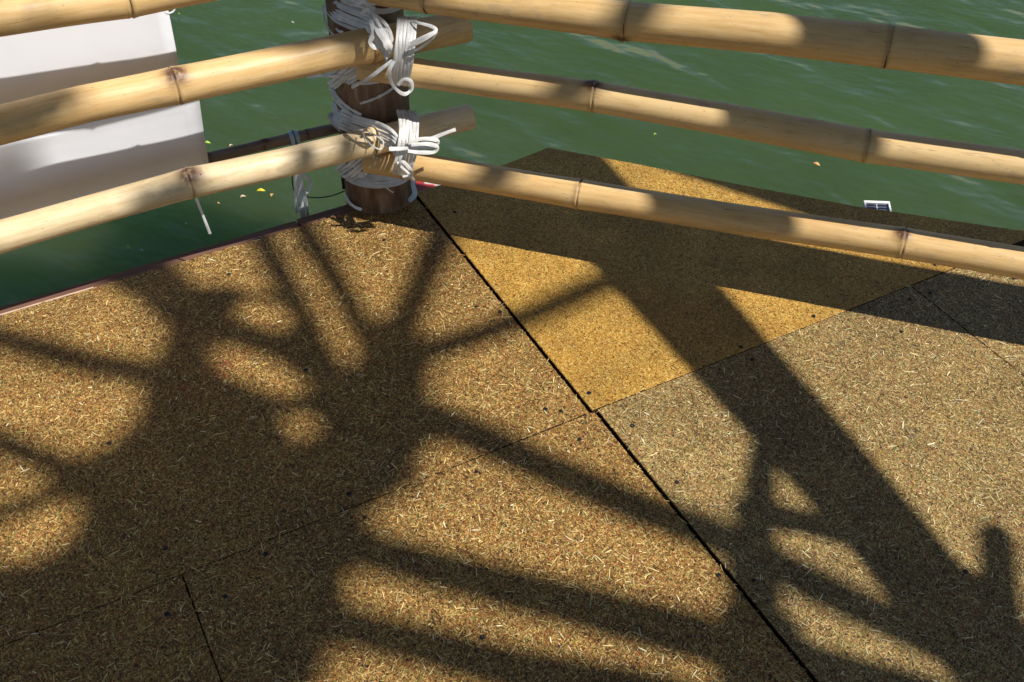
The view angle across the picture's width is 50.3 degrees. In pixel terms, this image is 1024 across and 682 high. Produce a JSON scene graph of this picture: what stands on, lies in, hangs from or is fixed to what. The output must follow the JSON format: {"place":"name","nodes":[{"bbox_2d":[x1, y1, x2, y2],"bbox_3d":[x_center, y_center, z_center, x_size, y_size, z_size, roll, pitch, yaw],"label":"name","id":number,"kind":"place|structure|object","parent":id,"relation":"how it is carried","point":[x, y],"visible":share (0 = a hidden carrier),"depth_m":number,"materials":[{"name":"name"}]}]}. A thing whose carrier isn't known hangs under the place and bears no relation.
{"place":"outdoors","nodes":[
{"label":"outdoors","id":0,"kind":"place"},
{"bbox_2d":[0,148,1023,681],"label":"deck","id":1,"kind":"structure","parent":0,"point":[442,434],"depth_m":2.12,"materials":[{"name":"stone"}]},
{"bbox_2d":[325,0,411,214],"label":"wooden post","id":2,"kind":"object","parent":1,"relation":"attached to","point":[382,109],"visible":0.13,"depth_m":2.53,"materials":[{"name":"brown wood"}]},
{"bbox_2d":[0,0,216,36],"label":"bamboo rail","id":3,"kind":"object","parent":2,"relation":"attached to","point":[21,16],"visible":1,"depth_m":1.99,"materials":[{"name":"beige wood"}]},
{"bbox_2d":[0,15,472,145],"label":"bamboo rail","id":4,"kind":"object","parent":2,"relation":"attached to","point":[37,115],"visible":0.87,"depth_m":2.19,"materials":[{"name":"beige wood"}]},
{"bbox_2d":[0,9,208,218],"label":"white canvas","id":5,"kind":"object","parent":4,"relation":"hanging from","point":[53,168],"visible":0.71,"depth_m":2.33,"materials":[{"name":"fabric"}]},
{"bbox_2d":[0,104,475,253],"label":"bamboo rail","id":6,"kind":"object","parent":2,"relation":"attached to","point":[18,231],"visible":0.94,"depth_m":2.34,"materials":[{"name":"beige wood"}]},
{"bbox_2d":[195,198,210,233],"bbox_3d":[-0.694,-0.287,2.440,0.022,0.117,0.007,0,42,0],"label":"cable tie","id":7,"kind":"object","parent":6,"relation":"hanging from","point":[203,216],"visible":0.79,"depth_m":2.44,"materials":[{"name":"white plastic"}]},
{"bbox_2d":[207,124,338,162],"bbox_3d":[-1.096,-0.304,2.416,1.549,0.033,0.030,-18,46,-21],"label":"weathered pole","id":8,"kind":"object","parent":2,"relation":"attached to","point":[264,144],"visible":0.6,"depth_m":2.61,"materials":[{"name":"brown wood"}]},
{"bbox_2d":[287,130,311,217],"bbox_3d":[-0.524,-0.408,2.718,0.049,0.262,0.045,0,42,0],"label":"strap tie","id":9,"kind":"object","parent":8,"relation":"attached to","point":[298,178],"visible":0.88,"depth_m":2.73,"materials":[{"name":"grey fabric"}]},
{"bbox_2d":[291,176,344,197],"bbox_3d":[-0.490,-0.398,2.759,0.134,0.098,0.003,-19,46,-20],"label":"cable","id":10,"kind":"object","parent":2,"relation":"attached to","point":[317,197],"visible":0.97,"depth_m":2.79,"materials":[{"name":"black rubber"}]},
{"bbox_2d":[341,177,344,188],"bbox_3d":[-0.422,-0.401,2.739,0.010,0.040,0.012,0,42,0],"label":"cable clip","id":11,"kind":"object","parent":2,"relation":"attached to","point":[343,183],"visible":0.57,"depth_m":2.74,"materials":[{"name":"black plastic"}]},
{"bbox_2d":[341,0,375,11],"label":"strap lashing","id":12,"kind":"object","parent":2,"relation":"attached to","point":[357,3],"visible":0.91,"depth_m":2.28,"materials":[{"name":"white fabric"}]},
{"bbox_2d":[307,0,437,95],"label":"strap lashing","id":13,"kind":"object","parent":2,"relation":"attached to","point":[379,30],"visible":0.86,"depth_m":2.28,"materials":[{"name":"white fabric"}]},
{"bbox_2d":[327,78,455,210],"bbox_3d":[-0.303,-0.449,2.595,0.213,0.357,0.411,-17,45,-18],"label":"strap lashing","id":14,"kind":"object","parent":2,"relation":"attached to","point":[399,148],"visible":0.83,"depth_m":2.48,"materials":[{"name":"white fabric"}]},
{"bbox_2d":[356,58,1023,184],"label":"bamboo rail","id":15,"kind":"object","parent":2,"relation":"attached to","point":[917,152],"visible":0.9,"depth_m":2.20,"materials":[{"name":"wood"}]},
{"bbox_2d":[362,151,1023,279],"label":"bamboo rail","id":16,"kind":"object","parent":2,"relation":"attached to","point":[965,253],"visible":0.89,"depth_m":2.36,"materials":[{"name":"beige wood"}]},
{"bbox_2d":[367,0,1023,85],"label":"bamboo rail","id":17,"kind":"object","parent":2,"relation":"attached to","point":[949,53],"visible":1,"depth_m":2.05,"materials":[{"name":"beige wood"}]},
{"bbox_2d":[415,181,437,190],"bbox_3d":[-0.207,-0.407,2.883,0.140,0.055,0.101,-7,43,-7],"label":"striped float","id":18,"kind":"object","parent":1,"relation":"on","point":[419,185],"visible":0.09,"depth_m":2.85,"materials":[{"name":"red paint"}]},
{"bbox_2d":[862,200,891,210],"bbox_3d":[0.932,-0.295,2.820,0.066,0.124,0.064,3,51,3],"label":"solar light","id":19,"kind":"object","parent":1,"relation":"attached to","point":[883,205],"visible":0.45,"depth_m":2.79,"materials":[{"name":"white plastic"}]},
{"bbox_2d":[0,0,1023,306],"bbox_3d":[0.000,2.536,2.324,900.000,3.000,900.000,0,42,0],"label":"water","id":20,"kind":"structure","parent":0,"point":[502,132],"depth_m":3.70,"materials":[{"name":"green liquid"}]}
]}

